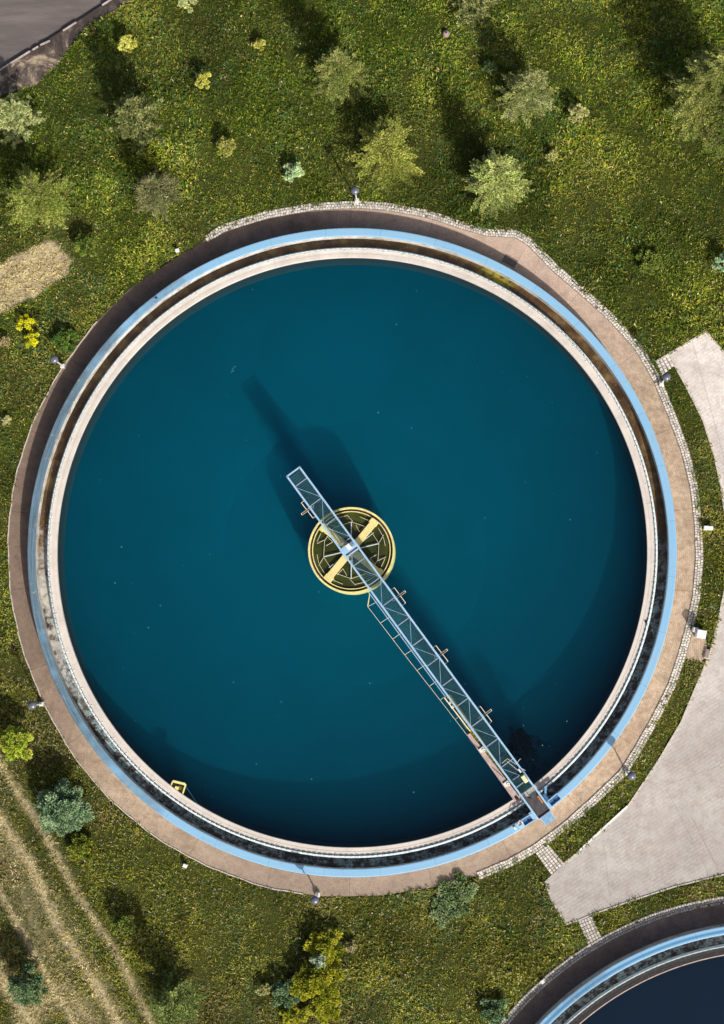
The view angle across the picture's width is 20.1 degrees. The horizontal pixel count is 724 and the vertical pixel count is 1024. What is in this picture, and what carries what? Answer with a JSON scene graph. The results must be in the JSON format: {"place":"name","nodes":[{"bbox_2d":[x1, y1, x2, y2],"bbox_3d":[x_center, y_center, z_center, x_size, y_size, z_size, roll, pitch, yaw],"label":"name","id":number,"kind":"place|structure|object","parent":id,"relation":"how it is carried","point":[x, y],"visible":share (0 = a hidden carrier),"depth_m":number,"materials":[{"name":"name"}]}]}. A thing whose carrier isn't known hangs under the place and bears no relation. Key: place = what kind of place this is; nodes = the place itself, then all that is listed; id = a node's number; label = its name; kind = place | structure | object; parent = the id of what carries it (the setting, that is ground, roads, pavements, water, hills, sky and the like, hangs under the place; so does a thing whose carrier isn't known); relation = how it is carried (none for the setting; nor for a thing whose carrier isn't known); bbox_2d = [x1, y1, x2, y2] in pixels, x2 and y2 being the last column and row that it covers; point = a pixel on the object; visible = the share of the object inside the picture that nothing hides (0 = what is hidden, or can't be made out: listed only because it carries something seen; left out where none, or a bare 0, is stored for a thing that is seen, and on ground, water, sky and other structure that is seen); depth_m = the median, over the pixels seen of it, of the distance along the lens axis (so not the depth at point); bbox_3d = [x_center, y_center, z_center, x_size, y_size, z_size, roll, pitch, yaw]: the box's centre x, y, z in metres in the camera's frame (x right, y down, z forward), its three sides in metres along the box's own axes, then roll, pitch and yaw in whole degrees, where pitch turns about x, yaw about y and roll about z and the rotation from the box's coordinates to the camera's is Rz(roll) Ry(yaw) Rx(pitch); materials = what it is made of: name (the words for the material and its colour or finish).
{"place":"outdoors","nodes":[
{"label":"outdoors","id":0,"kind":"place"},
{"bbox_2d":[0,0,107,67],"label":"road","id":1,"kind":"structure","parent":0,"point":[26,26],"depth_m":123.43,"materials":[{"name":"grey asphalt"}]},
{"bbox_2d":[63,22,75,31],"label":"kerb","id":2,"kind":"structure","parent":1,"relation":"on","point":[69,26],"depth_m":123.08,"materials":[{"name":"grey concrete"}]},
{"bbox_2d":[8,209,694,895],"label":"path","id":3,"kind":"structure","parent":0,"point":[540,273],"depth_m":120.31,"materials":[{"name":"beige concrete"}]},
{"bbox_2d":[0,0,723,1023],"bbox_3d":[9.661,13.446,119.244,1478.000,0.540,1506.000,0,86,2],"label":"ground","id":4,"kind":"structure","parent":0,"point":[24,258],"depth_m":121.17,"materials":[{"name":"green plant"}]},
{"bbox_2d":[0,336,9,346],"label":"dry tuft","id":5,"kind":"object","parent":4,"relation":"on","point":[3,339],"visible":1,"depth_m":121.45,"materials":[{"name":"beige plant"}]},
{"bbox_2d":[2,415,11,425],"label":"dry tuft","id":6,"kind":"object","parent":4,"relation":"on","point":[6,418],"visible":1,"depth_m":121.24,"materials":[{"name":"beige plant"}]},
{"bbox_2d":[0,51,29,70],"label":"kerb","id":7,"kind":"structure","parent":4,"relation":"on","point":[13,61],"depth_m":123.07,"materials":[{"name":"grey concrete"}]},
{"bbox_2d":[0,725,33,761],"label":"broadleaf tree","id":8,"kind":"object","parent":4,"relation":"on","point":[18,745],"visible":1,"depth_m":118.54,"materials":[{"name":"green plant"}]},
{"bbox_2d":[0,93,45,148],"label":"pine tree","id":9,"kind":"object","parent":4,"relation":"on","point":[13,110],"visible":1,"depth_m":119.85,"materials":[{"name":"green plant"}]},
{"bbox_2d":[16,314,35,332],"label":"flowering bush","id":10,"kind":"object","parent":4,"relation":"on","point":[21,321],"visible":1,"depth_m":121.28,"materials":[{"name":"yellow plant"}]},
{"bbox_2d":[7,961,48,1006],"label":"shrub","id":11,"kind":"object","parent":4,"relation":"on","point":[27,991],"visible":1,"depth_m":117.28,"materials":[{"name":"green plant"}]},
{"bbox_2d":[23,332,39,347],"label":"flowering bush","id":12,"kind":"object","parent":4,"relation":"on","point":[33,341],"visible":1,"depth_m":121.18,"materials":[{"name":"yellow plant"}]},
{"bbox_2d":[28,701,43,708],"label":"street lamp","id":13,"kind":"object","parent":4,"relation":"on","point":[32,704],"visible":1,"depth_m":117.32,"materials":[{"name":"metal"}]},
{"bbox_2d":[3,163,76,236],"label":"spruce tree","id":14,"kind":"object","parent":4,"relation":"on","point":[31,194],"visible":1,"depth_m":119.97,"materials":[{"name":"green plant"}]},
{"bbox_2d":[50,355,64,368],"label":"street lamp","id":15,"kind":"object","parent":4,"relation":"on","point":[53,358],"visible":1,"depth_m":118.71,"materials":[{"name":"metal"}]},
{"bbox_2d":[49,328,79,352],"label":"shrub","id":16,"kind":"object","parent":4,"relation":"on","point":[63,336],"visible":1,"depth_m":121.13,"materials":[{"name":"green plant"}]},
{"bbox_2d":[35,777,94,836],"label":"broadleaf tree","id":17,"kind":"object","parent":4,"relation":"on","point":[61,809],"visible":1,"depth_m":118.01,"materials":[{"name":"green plant"}]},
{"bbox_2d":[0,0,130,94],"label":"verge","id":18,"kind":"structure","parent":4,"relation":"on","point":[31,67],"depth_m":123.08,"materials":[{"name":"brown soil"}]},
{"bbox_2d":[0,243,155,1023],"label":"straw","id":19,"kind":"object","parent":4,"relation":"on","point":[16,791],"visible":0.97,"depth_m":119.50,"materials":[{"name":"beige plant"}]},
{"bbox_2d":[66,833,94,860],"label":"shrub","id":20,"kind":"object","parent":4,"relation":"on","point":[83,848],"visible":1,"depth_m":119.05,"materials":[{"name":"green plant"}]},
{"bbox_2d":[73,233,97,257],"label":"shrub","id":21,"kind":"object","parent":4,"relation":"on","point":[86,241],"visible":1,"depth_m":121.18,"materials":[{"name":"green plant"}]},
{"bbox_2d":[109,914,136,938],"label":"shrub","id":22,"kind":"object","parent":4,"relation":"on","point":[123,922],"visible":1,"depth_m":118.04,"materials":[{"name":"green plant"}]},
{"bbox_2d":[117,34,136,52],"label":"shrub","id":23,"kind":"object","parent":4,"relation":"on","point":[129,47],"visible":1,"depth_m":121.95,"materials":[{"name":"yellow plant"}]},
{"bbox_2d":[105,92,165,155],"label":"pine tree","id":24,"kind":"object","parent":4,"relation":"on","point":[132,110],"visible":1,"depth_m":119.28,"materials":[{"name":"green plant"}]},
{"bbox_2d":[7,321,301,893],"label":"edging","id":25,"kind":"object","parent":4,"relation":"on","point":[31,671],"visible":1,"depth_m":120.43,"materials":[{"name":"concrete"}]},
{"bbox_2d":[132,167,185,220],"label":"spruce tree","id":26,"kind":"object","parent":4,"relation":"on","point":[156,190],"visible":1,"depth_m":119.83,"materials":[{"name":"green plant"}]},
{"bbox_2d":[143,965,207,1023],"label":"spruce tree","id":27,"kind":"object","parent":4,"relation":"on","point":[174,1000],"visible":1,"depth_m":116.35,"materials":[{"name":"green plant"}]},
{"bbox_2d":[177,0,197,13],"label":"shrub","id":28,"kind":"object","parent":4,"relation":"on","point":[183,3],"visible":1,"depth_m":122.03,"materials":[{"name":"green plant"}]},
{"bbox_2d":[194,71,211,88],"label":"shrub","id":29,"kind":"object","parent":4,"relation":"on","point":[202,75],"visible":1,"depth_m":121.52,"materials":[{"name":"yellow plant"}]},
{"bbox_2d":[216,136,235,157],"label":"shrub","id":30,"kind":"object","parent":4,"relation":"on","point":[225,144],"visible":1,"depth_m":121.23,"materials":[{"name":"green plant"}]},
{"bbox_2d":[252,38,265,50],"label":"shrub","id":31,"kind":"object","parent":4,"relation":"on","point":[260,42],"visible":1,"depth_m":121.97,"materials":[{"name":"yellow plant"}]},
{"bbox_2d":[256,983,270,995],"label":"shrub","id":32,"kind":"object","parent":4,"relation":"on","point":[262,990],"visible":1,"depth_m":118.05,"materials":[{"name":"green plant"}]},
{"bbox_2d":[270,979,299,1008],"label":"shrub","id":33,"kind":"object","parent":4,"relation":"on","point":[284,991],"visible":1,"depth_m":117.69,"materials":[{"name":"green plant"}]},
{"bbox_2d":[279,1001,307,1023],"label":"golden shrub","id":34,"kind":"object","parent":4,"relation":"on","point":[292,1015],"visible":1,"depth_m":117.82,"materials":[{"name":"yellow plant"}]},
{"bbox_2d":[283,162,304,181],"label":"shrub","id":35,"kind":"object","parent":4,"relation":"on","point":[294,173],"visible":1,"depth_m":121.12,"materials":[{"name":"green plant"}]},
{"bbox_2d":[310,892,319,904],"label":"street lamp","id":36,"kind":"object","parent":4,"relation":"on","point":[314,900],"visible":1,"depth_m":115.92,"materials":[{"name":"metal"}]},
{"bbox_2d":[309,953,325,968],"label":"flowering bush","id":37,"kind":"object","parent":4,"relation":"on","point":[317,961],"visible":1,"depth_m":117.27,"materials":[{"name":"green plant"}]},
{"bbox_2d":[289,959,345,1007],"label":"golden shrub","id":38,"kind":"object","parent":4,"relation":"on","point":[317,982],"visible":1,"depth_m":117.29,"materials":[{"name":"yellow plant"}]},
{"bbox_2d":[305,994,341,1023],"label":"golden shrub","id":39,"kind":"object","parent":4,"relation":"on","point":[321,1015],"visible":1,"depth_m":117.50,"materials":[{"name":"yellow plant"}]},
{"bbox_2d":[303,929,344,966],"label":"golden shrub","id":40,"kind":"object","parent":4,"relation":"on","point":[326,943],"visible":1,"depth_m":117.79,"materials":[{"name":"yellow plant"}]},
{"bbox_2d":[311,45,370,113],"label":"spruce tree","id":41,"kind":"object","parent":4,"relation":"on","point":[339,74],"visible":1,"depth_m":119.01,"materials":[{"name":"green plant"}]},
{"bbox_2d":[344,939,356,953],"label":"dry tuft","id":42,"kind":"object","parent":4,"relation":"on","point":[351,948],"visible":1,"depth_m":118.11,"materials":[{"name":"beige plant"}]},
{"bbox_2d":[27,228,676,876],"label":"settling tank","id":43,"kind":"object","parent":4,"relation":"on","point":[173,456],"visible":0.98,"depth_m":122.83,"materials":[{"name":"blue paint"}]},
{"bbox_2d":[171,780,186,793],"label":"skimmer frame","id":44,"kind":"object","parent":43,"relation":"attached to","point":[180,788],"visible":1,"depth_m":118.91,"materials":[{"name":"yellow paint"}]},
{"bbox_2d":[286,466,561,829],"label":"scraper bridge","id":45,"kind":"structure","parent":43,"relation":"on","point":[537,805],"depth_m":117.31,"materials":[{"name":"blue paint"}]},
{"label":"water","id":46,"kind":"structure","parent":43,"relation":"in","visible":0},
{"bbox_2d":[308,507,395,594],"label":"well","id":47,"kind":"object","parent":46,"relation":"in","point":[369,533],"visible":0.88,"depth_m":119.56,"materials":[{"name":"yellow paint"}]},
{"bbox_2d":[115,289,593,813],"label":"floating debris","id":48,"kind":"object","parent":46,"relation":"on","point":[423,531],"visible":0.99,"depth_m":119.56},
{"bbox_2d":[500,727,554,776],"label":"water weed","id":49,"kind":"object","parent":46,"relation":"in","point":[526,747],"visible":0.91,"depth_m":118.59,"materials":[{"name":"green plant"}]},
{"bbox_2d":[351,186,358,203],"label":"street lamp","id":50,"kind":"object","parent":4,"relation":"on","point":[354,190],"visible":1,"depth_m":118.71,"materials":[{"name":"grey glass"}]},
{"bbox_2d":[345,115,424,195],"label":"spruce tree","id":51,"kind":"object","parent":4,"relation":"on","point":[385,155],"visible":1,"depth_m":119.28,"materials":[{"name":"green plant"}]},
{"bbox_2d":[429,895,460,927],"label":"weed clump","id":52,"kind":"object","parent":4,"relation":"on","point":[442,913],"visible":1,"depth_m":118.29,"materials":[{"name":"green plant"}]},
{"bbox_2d":[442,30,449,37],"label":"concrete marker","id":53,"kind":"object","parent":4,"relation":"on","point":[445,33],"visible":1,"depth_m":121.95,"materials":[{"name":"grey concrete"}]},
{"bbox_2d":[205,200,703,878],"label":"kerb","id":54,"kind":"structure","parent":4,"relation":"on","point":[695,598],"depth_m":119.95,"materials":[{"name":"stone"}]},
{"bbox_2d":[434,871,478,916],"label":"weed clump","id":55,"kind":"object","parent":4,"relation":"on","point":[451,894],"visible":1,"depth_m":118.32,"materials":[{"name":"green plant"}]},
{"bbox_2d":[448,0,500,34],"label":"pine tree","id":56,"kind":"object","parent":4,"relation":"on","point":[475,9],"visible":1,"depth_m":120.47,"materials":[{"name":"green plant"}]},
{"bbox_2d":[482,59,497,73],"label":"shrub","id":57,"kind":"object","parent":4,"relation":"on","point":[490,66],"visible":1,"depth_m":121.37,"materials":[{"name":"green plant"}]},
{"bbox_2d":[480,997,509,1023],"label":"shrub","id":58,"kind":"object","parent":4,"relation":"on","point":[497,1005],"visible":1,"depth_m":117.47,"materials":[{"name":"green plant"}]},
{"bbox_2d":[461,147,534,219],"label":"spruce tree","id":59,"kind":"object","parent":4,"relation":"on","point":[496,180],"visible":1,"depth_m":118.54,"materials":[{"name":"green plant"}]},
{"bbox_2d":[502,254,517,267],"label":"slab","id":60,"kind":"structure","parent":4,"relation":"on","point":[509,261],"depth_m":121.09,"materials":[{"name":"stone"}]},
{"bbox_2d":[492,61,559,127],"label":"spruce tree","id":61,"kind":"object","parent":4,"relation":"on","point":[527,91],"visible":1,"depth_m":119.27,"materials":[{"name":"green plant"}]},
{"bbox_2d":[536,844,563,873],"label":"crossing","id":62,"kind":"object","parent":4,"relation":"on","point":[551,862],"visible":1,"depth_m":118.50,"materials":[{"name":"stone"}]},
{"bbox_2d":[545,149,557,161],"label":"shrub","id":63,"kind":"object","parent":4,"relation":"on","point":[552,155],"visible":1,"depth_m":120.83,"materials":[{"name":"green plant"}]},
{"bbox_2d":[568,103,589,122],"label":"shrub","id":64,"kind":"object","parent":4,"relation":"on","point":[578,109],"visible":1,"depth_m":120.72,"materials":[{"name":"green plant"}]},
{"bbox_2d":[579,916,602,946],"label":"crossing","id":65,"kind":"object","parent":4,"relation":"on","point":[587,926],"visible":1,"depth_m":118.12,"materials":[{"name":"stone"}]},
{"bbox_2d":[579,806,627,850],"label":"edging","id":66,"kind":"object","parent":4,"relation":"on","point":[610,821],"visible":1,"depth_m":118.42,"materials":[{"name":"white concrete"}]},
{"bbox_2d":[501,896,723,1023],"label":"kerb","id":67,"kind":"structure","parent":4,"relation":"on","point":[539,987],"depth_m":118.02,"materials":[{"name":"stone"}]},
{"bbox_2d":[535,924,723,1023],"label":"settling tank","id":68,"kind":"object","parent":4,"relation":"on","point":[677,979],"visible":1,"depth_m":117.94,"materials":[{"name":"blue paint"}]},
{"bbox_2d":[625,770,635,779],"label":"street lamp","id":69,"kind":"object","parent":4,"relation":"on","point":[631,775],"visible":1,"depth_m":115.72,"materials":[{"name":"metal"}]},
{"bbox_2d":[546,333,723,922],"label":"yard","id":70,"kind":"structure","parent":4,"relation":"on","point":[649,840],"depth_m":118.47,"materials":[{"name":"grey concrete"}]},
{"bbox_2d":[544,874,723,924],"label":"edging","id":71,"kind":"object","parent":70,"relation":"on","point":[630,900],"visible":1,"depth_m":118.15,"materials":[{"name":"concrete"}]},
{"bbox_2d":[564,365,723,863],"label":"edging","id":72,"kind":"object","parent":4,"relation":"on","point":[715,628],"visible":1,"depth_m":118.92,"materials":[{"name":"concrete"}]},
{"bbox_2d":[635,248,663,275],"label":"shrub","id":73,"kind":"object","parent":4,"relation":"on","point":[652,263],"visible":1,"depth_m":120.12,"materials":[{"name":"green plant"}]},
{"bbox_2d":[656,355,673,374],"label":"crossing","id":74,"kind":"object","parent":4,"relation":"on","point":[664,363],"visible":1,"depth_m":120.26,"materials":[{"name":"stone"}]},
{"bbox_2d":[659,373,670,385],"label":"street lamp","id":75,"kind":"object","parent":4,"relation":"on","point":[666,376],"visible":1,"depth_m":117.24,"materials":[{"name":"metal"}]},
{"bbox_2d":[656,331,705,361],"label":"edging","id":76,"kind":"object","parent":4,"relation":"on","point":[679,347],"visible":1,"depth_m":120.30,"materials":[{"name":"concrete"}]},
{"bbox_2d":[662,44,723,149],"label":"spruce tree","id":77,"kind":"object","parent":4,"relation":"on","point":[702,95],"visible":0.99,"depth_m":115.98,"materials":[{"name":"green plant"}]},
{"bbox_2d":[685,632,706,661],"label":"concrete pad","id":78,"kind":"object","parent":4,"relation":"on","point":[697,648],"visible":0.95,"depth_m":119.05,"materials":[{"name":"beige concrete"}]},
{"bbox_2d":[694,629,706,638],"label":"utility cabinet","id":79,"kind":"object","parent":78,"relation":"on","point":[700,634],"visible":1,"depth_m":118.02,"materials":[{"name":"white metal"}]},
{"bbox_2d":[704,649,710,658],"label":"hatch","id":80,"kind":"object","parent":78,"relation":"on","point":[707,653],"visible":1,"depth_m":118.79,"materials":[{"name":"concrete"}]},
{"bbox_2d":[699,107,723,161],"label":"spruce tree","id":81,"kind":"object","parent":4,"relation":"on","point":[717,119],"visible":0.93,"depth_m":117.96,"materials":[{"name":"green plant"}]},
{"bbox_2d":[706,331,723,352],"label":"edging","id":82,"kind":"object","parent":4,"relation":"on","point":[715,342],"visible":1,"depth_m":120.24,"materials":[{"name":"concrete"}]},
{"bbox_2d":[712,252,723,271],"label":"shrub","id":83,"kind":"object","parent":4,"relation":"on","point":[716,266],"visible":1,"depth_m":119.66,"materials":[{"name":"green plant"}]},
{"bbox_2d":[510,905,723,1023],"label":"path","id":84,"kind":"structure","parent":0,"point":[537,1007],"depth_m":118.00,"materials":[{"name":"brown concrete"}]}
]}

